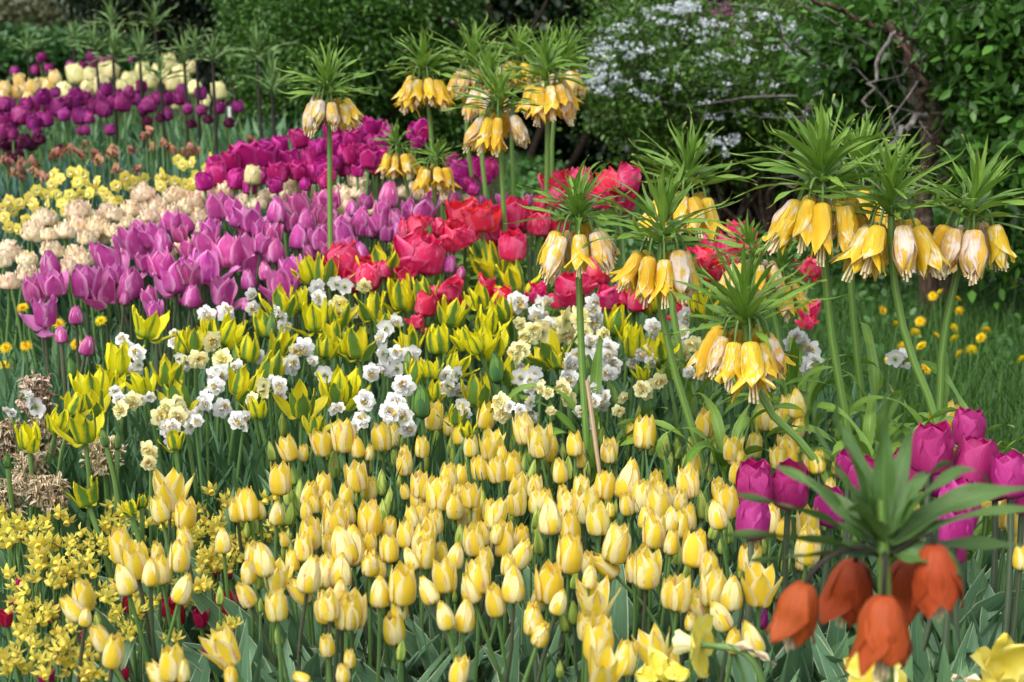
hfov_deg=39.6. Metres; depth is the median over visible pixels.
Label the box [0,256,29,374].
double tulip
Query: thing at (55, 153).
spent narcissus
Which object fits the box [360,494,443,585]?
striped tulip
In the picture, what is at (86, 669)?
dwarf narcissus
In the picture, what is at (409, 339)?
green flamed tulip
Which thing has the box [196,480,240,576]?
dwarf narcissus
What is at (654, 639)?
striped tulip
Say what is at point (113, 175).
spent narcissus
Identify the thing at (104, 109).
purple tulip
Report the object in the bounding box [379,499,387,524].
tulip bud
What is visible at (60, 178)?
lemon narcissus
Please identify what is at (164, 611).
crimson tulip
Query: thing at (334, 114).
crown imperial
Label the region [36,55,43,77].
purple tulip
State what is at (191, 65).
cream tulip
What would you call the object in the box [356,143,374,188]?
magenta tulip
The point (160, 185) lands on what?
lemon narcissus
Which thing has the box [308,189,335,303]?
lilac tulip
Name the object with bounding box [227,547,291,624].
tulip bud
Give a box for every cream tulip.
[0,79,11,94]
[0,88,8,96]
[9,84,21,135]
[13,73,25,129]
[18,81,31,135]
[22,91,33,132]
[26,77,52,142]
[39,77,47,88]
[43,79,56,145]
[48,69,61,123]
[56,80,77,137]
[65,63,82,87]
[80,78,94,95]
[83,66,95,124]
[93,74,109,136]
[98,62,130,125]
[103,60,131,134]
[116,79,157,143]
[120,70,137,131]
[127,61,149,126]
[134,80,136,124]
[143,71,157,116]
[151,63,164,125]
[157,69,168,87]
[162,52,177,71]
[165,73,180,126]
[171,104,181,123]
[172,63,182,110]
[179,71,190,137]
[186,59,195,114]
[188,79,201,122]
[200,94,210,131]
[211,80,227,135]
[224,164,261,332]
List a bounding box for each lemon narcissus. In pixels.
[0,191,42,253]
[0,194,15,239]
[0,211,10,238]
[1,221,32,332]
[7,198,30,245]
[13,213,30,320]
[30,184,50,243]
[37,221,68,318]
[44,198,51,209]
[46,178,57,189]
[49,167,65,211]
[50,188,61,213]
[56,197,68,221]
[63,189,76,200]
[64,176,100,218]
[66,164,88,180]
[70,176,83,199]
[75,186,94,200]
[76,196,125,243]
[98,185,113,201]
[110,179,122,206]
[119,170,139,199]
[138,173,149,181]
[154,167,172,191]
[155,179,166,197]
[169,154,188,186]
[170,175,180,186]
[180,169,198,191]
[188,156,195,189]
[201,163,205,171]
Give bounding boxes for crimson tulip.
[0,576,27,681]
[0,606,20,681]
[6,593,36,681]
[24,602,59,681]
[37,666,54,681]
[119,665,129,681]
[123,593,138,642]
[161,595,173,634]
[166,602,185,639]
[191,608,210,644]
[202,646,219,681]
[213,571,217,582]
[214,589,238,616]
[223,568,234,593]
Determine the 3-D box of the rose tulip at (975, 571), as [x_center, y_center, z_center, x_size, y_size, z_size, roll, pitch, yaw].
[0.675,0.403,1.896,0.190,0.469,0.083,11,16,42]
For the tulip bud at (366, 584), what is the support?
on the ground at (398, 181)
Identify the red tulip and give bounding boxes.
[314,255,342,366]
[326,239,359,370]
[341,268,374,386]
[343,254,381,364]
[356,260,380,383]
[362,259,391,401]
[372,217,453,350]
[393,230,434,315]
[393,266,417,319]
[398,219,424,342]
[401,212,435,374]
[404,313,428,360]
[412,234,446,331]
[414,290,438,358]
[422,195,489,328]
[429,202,533,384]
[429,273,471,410]
[436,222,466,380]
[441,224,486,372]
[452,194,527,371]
[458,220,590,370]
[468,219,577,380]
[469,272,495,377]
[491,284,511,356]
[494,184,569,369]
[498,227,576,400]
[502,208,531,356]
[502,281,546,391]
[524,169,569,319]
[527,207,550,284]
[528,161,645,382]
[532,194,546,364]
[542,216,569,317]
[547,270,587,351]
[568,166,628,373]
[569,166,714,384]
[574,270,616,389]
[576,256,611,371]
[584,283,623,421]
[586,185,645,383]
[593,191,637,374]
[617,289,643,370]
[619,290,638,365]
[626,288,649,404]
[627,234,715,403]
[656,258,725,401]
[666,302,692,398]
[673,243,717,382]
[689,231,772,439]
[690,219,777,393]
[698,255,745,441]
[700,231,746,409]
[713,249,734,384]
[793,255,821,417]
[794,312,818,333]
[796,297,823,437]
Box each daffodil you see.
[635,647,689,681]
[672,613,776,681]
[843,651,906,681]
[950,633,1023,681]
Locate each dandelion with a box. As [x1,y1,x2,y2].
[880,307,885,368]
[885,357,889,396]
[890,321,898,367]
[895,342,905,387]
[909,328,920,379]
[914,316,925,349]
[917,341,925,393]
[922,363,929,411]
[927,290,937,331]
[934,332,939,356]
[938,289,941,330]
[949,349,963,393]
[950,323,958,368]
[950,334,961,371]
[954,306,965,333]
[955,295,960,332]
[965,344,976,400]
[974,332,985,377]
[980,326,991,371]
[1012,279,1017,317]
[1017,355,1023,398]
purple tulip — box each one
[0,96,10,111]
[0,97,15,113]
[0,111,10,123]
[0,122,11,137]
[8,128,18,167]
[10,66,19,103]
[11,103,31,137]
[11,122,20,128]
[19,94,34,109]
[26,113,41,151]
[31,64,40,78]
[32,127,41,156]
[33,98,48,161]
[35,87,50,110]
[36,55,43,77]
[36,110,54,165]
[37,52,54,120]
[43,63,55,98]
[47,95,63,164]
[48,96,67,164]
[50,86,60,138]
[57,106,70,158]
[62,95,72,161]
[66,95,80,142]
[67,87,83,148]
[71,50,93,126]
[71,106,87,138]
[76,125,88,166]
[78,60,88,106]
[78,89,91,149]
[81,125,90,162]
[83,110,94,156]
[86,99,96,147]
[90,54,102,67]
[90,95,105,151]
[96,89,109,145]
[96,99,112,164]
[100,82,113,139]
[104,123,115,160]
[107,95,113,143]
[111,88,122,155]
[112,91,131,150]
[123,85,134,164]
[128,56,138,128]
[132,90,142,153]
[135,80,147,91]
[137,102,158,158]
[138,91,163,160]
[140,95,156,125]
[163,90,174,154]
[164,107,172,162]
[172,90,184,156]
[176,83,210,172]
[183,102,193,155]
[194,86,206,151]
[195,104,207,149]
[212,100,225,146]
[232,100,243,140]
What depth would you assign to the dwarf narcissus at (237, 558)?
1.98 m
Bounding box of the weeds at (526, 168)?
[505,149,1023,316]
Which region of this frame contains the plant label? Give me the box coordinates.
[228,107,231,141]
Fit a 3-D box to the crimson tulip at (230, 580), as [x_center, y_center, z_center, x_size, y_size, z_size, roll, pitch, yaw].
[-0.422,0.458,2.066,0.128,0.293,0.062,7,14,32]
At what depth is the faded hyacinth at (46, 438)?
2.41 m
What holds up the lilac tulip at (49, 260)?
on the ground at (398, 181)
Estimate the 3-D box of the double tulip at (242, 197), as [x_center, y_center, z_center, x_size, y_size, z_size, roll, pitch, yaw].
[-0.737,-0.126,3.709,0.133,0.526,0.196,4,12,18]
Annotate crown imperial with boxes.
[3,23,49,113]
[52,17,88,86]
[63,14,119,152]
[74,19,149,143]
[84,0,136,115]
[100,15,175,153]
[128,0,178,112]
[130,41,195,159]
[146,19,216,159]
[169,23,222,145]
[183,27,243,154]
[225,13,295,141]
[231,39,315,135]
[270,35,398,378]
[369,117,474,328]
[373,137,500,372]
[376,22,481,337]
[426,13,540,307]
[440,55,560,366]
[442,39,543,337]
[469,15,549,295]
[476,19,601,351]
[489,155,680,486]
[525,14,606,313]
[581,152,824,560]
[602,107,777,454]
[663,232,956,583]
[707,210,883,485]
[716,240,893,455]
[719,394,1023,681]
[720,93,936,558]
[776,105,952,545]
[806,127,1023,587]
[827,134,1023,572]
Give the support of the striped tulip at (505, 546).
on the ground at (398, 181)
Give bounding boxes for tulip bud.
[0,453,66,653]
[55,431,159,618]
[67,356,143,478]
[93,427,161,582]
[93,610,103,681]
[182,521,250,642]
[191,519,259,602]
[216,584,277,655]
[227,312,283,426]
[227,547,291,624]
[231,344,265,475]
[235,598,263,647]
[236,521,247,610]
[240,536,293,628]
[245,412,287,463]
[252,576,268,625]
[257,441,276,542]
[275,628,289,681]
[279,502,285,560]
[283,527,290,561]
[284,489,295,543]
[285,502,362,591]
[291,466,299,528]
[292,492,300,569]
[294,478,303,531]
[295,451,339,536]
[301,491,365,562]
[322,351,445,459]
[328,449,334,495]
[361,503,379,596]
[363,537,366,595]
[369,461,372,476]
[374,381,429,498]
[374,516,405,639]
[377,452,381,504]
[377,469,386,499]
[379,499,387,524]
[384,487,394,515]
[390,448,397,473]
[396,472,403,506]
[396,640,405,680]
[414,590,496,676]
[419,455,428,472]
[433,430,438,444]
[447,435,451,455]
[449,448,455,462]
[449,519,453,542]
[454,523,466,637]
[480,488,485,507]
[489,351,503,435]
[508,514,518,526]
[509,432,518,453]
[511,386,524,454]
[521,451,527,473]
[522,459,536,521]
[528,513,537,567]
[529,551,533,597]
[531,506,541,575]
[533,382,579,499]
[533,529,573,653]
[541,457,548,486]
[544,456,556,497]
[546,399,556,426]
[555,354,591,483]
[556,659,563,681]
[558,573,578,658]
[559,614,580,681]
[560,442,565,484]
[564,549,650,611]
[565,455,573,491]
[568,600,578,681]
[583,460,590,477]
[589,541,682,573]
[599,425,606,447]
[603,498,617,578]
[607,379,680,474]
[614,545,681,655]
[635,405,641,417]
[649,446,655,471]
[652,530,723,603]
[661,432,670,469]
[667,452,673,486]
[668,446,680,486]
[674,437,681,469]
[679,565,690,656]
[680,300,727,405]
[686,436,693,454]
[696,490,705,529]
[704,501,710,548]
[705,462,712,500]
[707,527,718,547]
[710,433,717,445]
[710,442,717,469]
[728,520,733,561]
[736,563,784,656]
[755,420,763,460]
[760,608,767,637]
[762,539,766,568]
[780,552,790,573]
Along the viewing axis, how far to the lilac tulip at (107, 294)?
3.02 m
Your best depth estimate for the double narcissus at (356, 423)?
2.27 m
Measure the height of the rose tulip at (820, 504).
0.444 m
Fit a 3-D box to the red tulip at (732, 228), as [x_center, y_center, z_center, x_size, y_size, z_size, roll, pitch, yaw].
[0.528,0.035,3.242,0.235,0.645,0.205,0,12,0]
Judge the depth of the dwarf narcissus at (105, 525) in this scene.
2.15 m
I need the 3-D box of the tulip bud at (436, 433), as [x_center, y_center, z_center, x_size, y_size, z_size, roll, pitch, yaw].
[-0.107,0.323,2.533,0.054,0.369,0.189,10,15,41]
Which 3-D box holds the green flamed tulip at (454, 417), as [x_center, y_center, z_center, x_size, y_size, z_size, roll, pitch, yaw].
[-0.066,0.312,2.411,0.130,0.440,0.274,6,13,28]
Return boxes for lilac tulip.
[0,249,67,387]
[18,294,57,410]
[22,274,92,375]
[35,267,68,379]
[55,324,67,395]
[68,305,85,410]
[71,263,102,373]
[73,335,94,418]
[74,219,145,364]
[74,234,129,362]
[83,266,119,370]
[106,262,131,384]
[117,220,154,339]
[118,266,143,361]
[119,290,129,347]
[124,220,169,366]
[134,208,181,359]
[134,252,154,354]
[140,284,232,396]
[143,299,163,392]
[147,245,187,383]
[148,260,200,391]
[152,226,172,348]
[152,257,207,362]
[165,217,220,334]
[171,224,187,260]
[173,238,213,352]
[179,212,251,346]
[182,282,200,328]
[185,247,239,378]
[192,227,217,380]
[196,216,221,331]
[201,219,276,353]
[205,189,251,347]
[206,274,254,395]
[211,231,242,354]
[220,195,250,300]
[226,201,266,348]
[229,208,240,324]
[234,300,247,403]
[235,221,314,362]
[237,227,251,333]
[237,230,267,370]
[241,268,260,348]
[251,216,292,352]
[251,232,270,339]
[251,236,306,381]
[258,265,299,355]
[259,261,275,354]
[267,194,290,332]
[278,207,315,332]
[278,254,303,342]
[282,190,398,324]
[282,213,301,358]
[289,223,308,342]
[302,211,355,337]
[302,244,317,259]
[307,224,329,372]
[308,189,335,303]
[309,208,336,339]
[310,202,323,259]
[311,218,356,359]
[317,185,387,298]
[319,239,340,295]
[334,214,358,330]
[340,233,377,361]
[345,199,357,228]
[353,222,365,329]
[354,205,368,297]
[356,240,371,291]
[357,192,381,292]
[365,225,378,339]
[366,210,433,345]
[371,198,434,326]
[374,219,430,362]
[377,224,393,318]
[378,179,398,338]
[388,208,402,226]
[389,197,435,358]
[402,193,442,314]
[424,253,456,385]
[444,189,462,331]
[456,266,484,381]
[474,194,501,319]
[495,192,569,322]
[523,193,551,313]
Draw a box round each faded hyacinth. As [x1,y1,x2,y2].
[0,414,69,539]
[0,418,27,571]
[0,470,45,594]
[0,471,70,623]
[10,450,60,588]
[15,370,122,458]
[79,435,159,562]
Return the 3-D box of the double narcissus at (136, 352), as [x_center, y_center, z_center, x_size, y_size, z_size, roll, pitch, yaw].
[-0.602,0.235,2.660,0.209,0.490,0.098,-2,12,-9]
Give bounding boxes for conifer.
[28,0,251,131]
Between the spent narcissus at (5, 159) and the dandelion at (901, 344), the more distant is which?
the spent narcissus at (5, 159)
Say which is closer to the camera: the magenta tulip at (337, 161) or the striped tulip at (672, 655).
the striped tulip at (672, 655)
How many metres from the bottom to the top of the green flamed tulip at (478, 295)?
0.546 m
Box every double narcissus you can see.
[0,406,81,549]
[14,387,64,475]
[40,384,147,572]
[42,332,187,450]
[70,394,188,546]
[81,440,182,591]
[104,328,245,439]
[114,391,222,541]
[127,302,264,414]
[127,331,232,465]
[128,344,226,466]
[131,400,298,487]
[134,405,234,554]
[137,388,280,521]
[140,349,208,459]
[147,363,250,483]
[182,398,268,539]
[184,414,250,561]
[192,410,270,577]
[193,374,354,480]
[203,337,332,448]
[203,375,288,487]
[206,287,308,409]
[209,358,285,473]
[210,366,308,465]
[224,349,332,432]
[228,304,297,418]
[249,278,344,404]
[261,354,372,463]
[278,276,390,405]
[278,362,400,472]
[286,313,431,437]
[294,417,394,527]
[298,365,418,473]
[304,402,419,499]
[318,342,439,440]
[327,295,397,423]
[328,389,386,489]
[331,344,466,464]
[378,400,471,515]
[383,374,416,472]
[409,398,494,486]
[429,365,466,463]
[431,391,514,498]
[440,378,498,462]
[458,290,556,394]
[463,294,624,403]
[475,340,580,444]
[482,405,632,497]
[495,316,549,426]
[495,365,567,448]
[499,316,558,429]
[502,293,602,430]
[506,379,545,458]
[508,382,545,475]
[509,403,587,488]
[510,337,628,437]
[512,333,595,434]
[528,377,603,497]
[533,364,676,464]
[534,347,592,429]
[542,305,640,414]
[545,393,600,486]
[545,393,604,458]
[556,317,660,429]
[559,352,617,438]
[560,375,670,477]
[562,323,693,411]
[599,373,712,470]
[611,391,628,461]
[613,328,700,442]
[623,365,718,463]
[626,344,688,431]
[637,306,746,422]
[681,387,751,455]
[746,327,866,461]
[768,353,826,462]
[848,347,913,437]
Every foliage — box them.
[0,103,344,243]
[0,148,309,358]
[0,210,691,467]
[0,313,923,629]
[0,508,239,681]
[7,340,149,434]
[135,430,1023,681]
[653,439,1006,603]
[672,606,1017,681]
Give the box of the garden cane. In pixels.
[585,380,601,499]
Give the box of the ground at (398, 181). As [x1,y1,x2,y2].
[4,79,1023,557]
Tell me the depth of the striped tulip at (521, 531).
1.85 m
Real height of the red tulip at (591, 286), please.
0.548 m
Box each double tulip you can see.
[0,137,9,169]
[0,238,22,371]
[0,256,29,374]
[0,271,21,388]
[1,151,14,176]
[1,217,44,344]
[3,136,19,150]
[9,222,81,367]
[11,147,24,178]
[14,250,39,373]
[15,263,40,373]
[16,132,34,189]
[16,207,58,332]
[20,222,50,368]
[28,145,38,153]
[31,132,46,171]
[31,227,107,356]
[37,239,63,364]
[42,256,83,372]
[48,214,129,341]
[50,223,71,328]
[55,144,63,172]
[59,198,129,332]
[63,244,89,327]
[64,215,88,309]
[72,251,96,352]
[77,229,124,352]
[84,208,104,326]
[88,229,111,334]
[94,205,126,333]
[96,201,161,313]
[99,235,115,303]
[104,222,129,337]
[109,238,120,336]
[110,226,172,353]
[114,220,177,322]
[118,214,166,341]
[120,199,142,217]
[127,206,166,348]
[129,216,152,323]
[130,181,155,221]
[138,205,184,325]
[140,193,181,308]
[141,115,154,171]
[150,112,165,183]
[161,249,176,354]
[162,184,184,203]
[165,202,203,330]
[166,242,180,352]
[171,220,210,320]
[174,198,193,259]
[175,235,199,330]
[185,189,204,234]
[186,118,197,168]
[188,207,207,307]
[198,187,216,199]
[202,114,213,154]
[214,180,236,232]
[216,191,253,306]
[223,117,234,143]
[246,196,289,299]
[257,187,272,268]
[267,186,287,199]
[283,179,301,195]
[298,199,343,322]
[305,184,316,197]
[335,185,351,199]
[336,198,356,215]
[347,171,370,187]
[348,184,365,198]
[368,200,376,244]
[376,181,422,305]
[397,184,413,211]
[437,192,447,219]
[457,194,469,268]
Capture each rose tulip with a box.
[735,457,804,678]
[735,497,770,636]
[768,457,855,654]
[775,484,844,632]
[810,446,924,585]
[812,448,852,577]
[842,454,910,624]
[846,476,981,679]
[853,420,1012,643]
[912,433,998,674]
[923,455,953,540]
[923,509,973,662]
[932,449,1023,658]
[952,406,1023,633]
[952,548,966,645]
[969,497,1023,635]
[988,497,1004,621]
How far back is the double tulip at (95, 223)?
3.52 m
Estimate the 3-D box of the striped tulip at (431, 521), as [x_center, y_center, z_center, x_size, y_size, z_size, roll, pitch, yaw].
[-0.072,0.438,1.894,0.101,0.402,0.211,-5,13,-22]
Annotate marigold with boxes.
[0,342,13,396]
[0,361,10,391]
[17,303,29,374]
[19,339,31,377]
[52,318,65,378]
[70,340,81,369]
[94,315,105,369]
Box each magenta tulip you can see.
[195,170,213,284]
[204,160,227,231]
[206,154,219,237]
[221,149,240,169]
[227,167,244,233]
[228,140,259,169]
[235,140,245,192]
[242,180,257,208]
[249,142,262,216]
[254,165,267,197]
[255,143,279,267]
[257,138,270,146]
[266,161,288,241]
[266,176,287,257]
[270,135,288,243]
[278,147,303,284]
[287,127,316,224]
[289,159,307,250]
[293,177,310,255]
[300,145,318,252]
[307,160,317,286]
[308,137,326,260]
[314,157,332,192]
[316,173,326,189]
[321,167,336,181]
[322,124,340,136]
[324,132,343,143]
[325,139,344,185]
[325,154,342,170]
[337,142,357,187]
[338,165,351,185]
[343,126,363,231]
[351,164,364,297]
[354,159,359,240]
[355,125,365,138]
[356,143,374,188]
[360,148,380,253]
[361,115,381,235]
[363,133,374,199]
[369,146,392,249]
[370,160,380,246]
[372,133,389,253]
[379,120,387,240]
[383,124,398,242]
[406,125,425,228]
[408,118,444,233]
[410,134,425,180]
[416,124,443,220]
[426,190,439,201]
[444,153,469,282]
[445,158,468,195]
[453,173,499,299]
[460,174,474,296]
[466,182,479,325]
[470,157,498,285]
[471,155,525,264]
[471,170,541,311]
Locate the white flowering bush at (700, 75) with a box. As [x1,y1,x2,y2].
[556,0,909,258]
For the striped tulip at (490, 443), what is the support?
on the ground at (398, 181)
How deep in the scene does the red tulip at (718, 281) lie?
3.09 m
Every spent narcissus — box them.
[0,152,61,203]
[0,155,26,206]
[6,168,65,205]
[15,166,26,199]
[26,166,49,185]
[27,148,63,200]
[30,158,40,183]
[32,139,90,200]
[48,145,108,188]
[48,146,83,204]
[70,146,134,192]
[89,146,98,207]
[89,148,120,210]
[90,161,125,203]
[93,145,146,195]
[94,154,122,195]
[97,126,166,189]
[101,139,142,198]
[105,144,129,199]
[131,164,157,194]
[132,131,185,194]
[149,139,160,192]
[158,145,178,192]
[159,137,171,173]
[171,142,201,185]
[180,145,196,177]
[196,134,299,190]
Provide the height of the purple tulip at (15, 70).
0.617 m
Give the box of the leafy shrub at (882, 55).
[592,0,1023,327]
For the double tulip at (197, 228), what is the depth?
3.56 m
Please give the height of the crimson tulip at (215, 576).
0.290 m
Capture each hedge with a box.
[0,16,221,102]
[187,0,961,197]
[191,0,593,175]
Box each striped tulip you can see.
[34,537,157,680]
[45,573,209,681]
[58,594,224,681]
[60,553,175,681]
[62,576,94,681]
[76,557,159,678]
[76,607,137,681]
[88,622,124,681]
[93,538,190,681]
[98,494,203,643]
[102,632,124,681]
[108,524,195,672]
[112,467,194,623]
[115,562,149,662]
[136,495,196,633]
[136,524,267,651]
[141,539,258,681]
[141,541,209,681]
[145,659,163,681]
[154,541,275,681]
[159,642,183,681]
[165,527,234,642]
[176,658,190,681]
[182,530,383,670]
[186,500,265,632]
[191,531,293,678]
[198,624,243,681]
[210,513,357,671]
[224,664,237,681]
[228,497,243,563]
[235,486,332,595]
[235,580,276,678]
[241,559,278,681]
[243,586,339,679]
[257,500,283,645]
[261,492,320,582]
[262,497,345,613]
[263,557,294,668]
[264,432,298,545]
[265,586,294,681]
[269,459,291,531]
[271,633,334,681]
[281,596,389,631]
[285,548,411,668]
[285,576,365,676]
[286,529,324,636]
[289,550,429,680]
[292,443,337,535]
[292,671,431,681]
[295,533,418,679]
[295,555,372,681]
[298,459,367,556]
[298,560,448,681]
[299,475,377,570]
[300,480,318,503]
[300,499,351,569]
[300,500,355,598]
[301,577,347,681]
[306,546,457,681]
[308,427,331,474]
[313,551,487,669]
[313,574,473,681]
[314,587,334,681]
[315,470,331,516]
[315,500,418,655]
[317,554,424,676]
[320,490,333,514]
[330,418,355,477]
[331,523,523,669]
[333,604,407,681]
[334,523,427,670]
[335,593,448,681]
[336,662,345,681]
[338,480,354,503]
[338,663,350,681]
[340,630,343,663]
[342,586,366,681]
[344,648,355,681]
[351,435,365,500]
[354,421,391,525]
[357,498,381,664]
[357,508,463,595]
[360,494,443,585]
[361,545,392,680]
[363,518,413,641]
[363,530,388,646]
[364,444,444,531]
[364,515,456,663]
[365,518,486,658]
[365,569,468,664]
[367,541,463,681]
[374,555,454,666]
[376,500,429,581]
[379,533,398,671]
[382,609,405,681]
[385,422,399,490]
[386,520,503,657]
[387,475,501,612]
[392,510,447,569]
[393,520,509,666]
[396,448,412,484]
[400,444,408,451]
[400,482,410,506]
[402,503,456,605]
[403,535,474,681]
[404,521,570,680]
[409,582,508,681]
[410,469,432,498]
[410,555,490,681]
[410,571,503,681]
[413,554,562,681]
[415,435,429,500]
[419,575,466,659]
[422,515,523,660]
[425,399,443,454]
[432,539,447,659]
[436,600,498,681]
[439,461,457,547]
[439,482,463,593]
[443,416,452,462]
[446,490,510,626]
[449,654,469,681]
[452,424,463,465]
[454,597,474,657]
[456,463,467,484]
[457,507,468,561]
[461,481,481,563]
[462,498,493,573]
[463,433,478,483]
[468,504,482,523]
[470,454,487,485]
[476,400,495,429]
[478,426,527,513]
[479,545,539,673]
[481,537,533,676]
[482,563,596,681]
[484,497,565,609]
[485,455,505,575]
[489,435,558,492]
[490,517,564,656]
[496,443,583,546]
[499,531,582,673]
[500,551,515,645]
[501,564,524,681]
[504,449,521,481]
[506,485,526,626]
[508,471,527,519]
[512,411,533,523]
[514,522,632,651]
[522,620,549,681]
[523,494,624,659]
[523,601,543,681]
[527,422,554,492]
[527,473,542,495]
[527,589,569,681]
[528,430,637,529]
[528,485,541,569]
[534,441,629,554]
[534,559,563,681]
[536,588,577,681]
[539,487,625,579]
[545,448,555,487]
[549,500,661,664]
[552,457,567,484]
[552,489,573,615]
[556,509,580,619]
[557,483,582,580]
[560,442,585,538]
[562,549,687,680]
[564,529,679,681]
[570,492,702,631]
[572,473,589,530]
[573,482,599,550]
[574,519,687,678]
[575,510,737,629]
[575,575,620,617]
[577,451,585,474]
[577,609,592,681]
[578,527,767,681]
[578,541,649,681]
[582,468,662,547]
[583,612,613,659]
[584,442,615,548]
[588,575,742,681]
[588,642,628,681]
[593,468,614,573]
[593,488,687,596]
[593,552,669,648]
[600,436,618,472]
[606,502,614,526]
[614,458,639,526]
[614,638,636,681]
[625,422,634,458]
[625,551,698,681]
[631,478,698,576]
[631,623,669,665]
[633,414,655,479]
[633,546,716,681]
[637,504,651,615]
[637,549,763,665]
[642,509,665,634]
[646,480,670,625]
[655,479,667,550]
[656,505,700,623]
[661,574,683,681]
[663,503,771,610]
[667,573,694,646]
[668,485,677,506]
[668,645,679,681]
[676,461,699,533]
[680,561,809,658]
[681,501,777,584]
[684,610,695,681]
[689,588,846,681]
[691,453,700,503]
[694,406,713,498]
[699,564,726,681]
[701,401,771,489]
[708,498,843,665]
[709,562,782,681]
[710,600,756,681]
[711,476,724,572]
[714,483,822,624]
[723,434,744,519]
[724,626,741,681]
[725,541,761,637]
[729,459,792,554]
[736,448,744,461]
[742,619,765,681]
[746,431,762,458]
[766,517,853,638]
[767,504,780,621]
[769,408,816,510]
[769,444,785,468]
[776,445,799,542]
[777,431,840,548]
[778,393,794,424]
[784,522,848,681]
[788,387,806,418]
[792,417,805,437]
[796,504,853,654]
[798,453,809,514]
[807,449,862,582]
[825,477,863,566]
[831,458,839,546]
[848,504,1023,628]
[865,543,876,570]
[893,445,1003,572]
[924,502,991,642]
[936,543,1023,672]
[946,399,958,431]
[966,514,1017,652]
[980,501,991,568]
[991,501,1001,558]
[996,499,1015,592]
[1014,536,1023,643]
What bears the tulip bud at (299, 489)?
on the ground at (398, 181)
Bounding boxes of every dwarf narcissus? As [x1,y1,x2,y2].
[0,502,68,636]
[0,509,66,608]
[0,516,51,643]
[0,516,77,674]
[0,517,91,650]
[0,529,58,646]
[0,563,81,681]
[0,575,129,679]
[0,598,144,681]
[0,644,25,681]
[0,648,25,681]
[1,503,88,631]
[1,532,51,656]
[1,551,105,649]
[2,553,78,653]
[2,558,99,654]
[2,616,42,681]
[4,600,35,681]
[9,532,73,657]
[9,637,42,681]
[10,579,40,681]
[11,544,48,674]
[16,553,109,651]
[16,569,74,647]
[16,595,45,681]
[18,571,59,681]
[19,530,62,650]
[20,543,109,652]
[24,605,61,680]
[27,511,102,594]
[28,583,139,664]
[30,649,52,681]
[31,535,106,625]
[32,651,73,681]
[36,647,57,681]
[39,557,129,663]
[40,627,97,681]
[42,532,120,638]
[43,556,128,646]
[46,634,149,681]
[50,522,108,652]
[51,563,101,646]
[52,618,147,675]
[56,653,77,670]
[57,632,140,681]
[67,529,108,622]
[70,513,134,610]
[71,646,145,680]
[73,495,205,568]
[74,661,96,681]
[75,656,98,681]
[76,576,198,652]
[77,591,160,668]
[82,533,111,616]
[85,636,100,668]
[87,500,146,606]
[87,665,108,681]
[91,574,129,665]
[94,598,148,680]
[102,589,124,627]
[105,602,131,681]
[117,620,144,681]
[121,559,211,636]
[131,573,216,681]
[133,527,157,556]
[137,512,175,596]
[138,614,235,678]
[145,516,176,575]
[146,541,229,638]
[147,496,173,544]
[158,629,184,645]
[162,545,215,624]
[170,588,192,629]
[182,539,215,626]
[184,579,216,644]
[186,550,243,610]
[187,519,279,606]
[189,525,207,557]
[192,520,236,590]
[195,508,225,526]
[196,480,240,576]
[201,486,236,584]
[203,513,228,583]
[206,615,242,637]
[207,550,232,591]
[212,557,240,591]
[229,533,244,587]
[235,488,283,563]
[236,530,255,545]
[258,527,302,564]
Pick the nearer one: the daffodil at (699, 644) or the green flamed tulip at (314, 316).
the daffodil at (699, 644)
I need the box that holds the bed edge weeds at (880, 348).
[783,278,1023,411]
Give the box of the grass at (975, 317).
[490,147,1023,453]
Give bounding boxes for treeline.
[0,0,104,32]
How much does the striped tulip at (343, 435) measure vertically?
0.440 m
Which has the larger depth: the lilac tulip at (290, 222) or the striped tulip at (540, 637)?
the lilac tulip at (290, 222)
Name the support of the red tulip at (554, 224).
on the ground at (398, 181)
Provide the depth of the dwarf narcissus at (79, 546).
2.04 m
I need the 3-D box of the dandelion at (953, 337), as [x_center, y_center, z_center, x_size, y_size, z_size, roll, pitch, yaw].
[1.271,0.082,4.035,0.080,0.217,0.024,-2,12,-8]
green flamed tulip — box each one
[0,405,77,584]
[14,420,78,630]
[26,389,199,584]
[51,409,145,609]
[53,368,140,513]
[56,391,91,587]
[60,364,125,485]
[61,475,206,626]
[95,340,144,440]
[120,366,211,518]
[121,498,189,634]
[126,305,225,456]
[128,353,228,482]
[137,428,237,557]
[137,492,148,542]
[155,379,250,555]
[161,312,248,459]
[174,327,220,469]
[176,325,255,475]
[190,362,264,526]
[196,316,268,449]
[234,332,259,457]
[238,393,272,519]
[241,281,296,409]
[241,297,360,437]
[245,327,298,453]
[252,306,280,416]
[252,349,297,466]
[258,412,355,541]
[264,252,327,365]
[271,378,327,485]
[275,285,357,398]
[277,251,390,399]
[280,375,370,487]
[292,332,353,428]
[303,334,340,447]
[308,309,394,423]
[313,364,360,484]
[316,290,385,421]
[320,319,386,431]
[328,300,369,422]
[332,325,375,439]
[355,241,440,358]
[368,357,444,475]
[371,273,414,334]
[371,276,484,426]
[375,357,426,463]
[386,347,479,473]
[393,323,427,435]
[410,401,497,496]
[426,321,459,432]
[426,379,450,453]
[437,294,472,381]
[439,324,542,430]
[443,420,507,558]
[447,320,508,443]
[460,329,559,428]
[460,371,490,447]
[463,282,512,414]
[468,240,506,379]
[475,304,513,372]
[481,259,569,387]
[490,294,541,409]
[500,355,567,451]
[525,325,576,408]
[546,346,570,418]
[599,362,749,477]
[603,303,669,417]
[614,320,727,444]
[619,282,668,402]
[623,323,661,459]
[627,293,748,421]
[628,288,726,409]
[630,362,662,467]
[640,329,680,429]

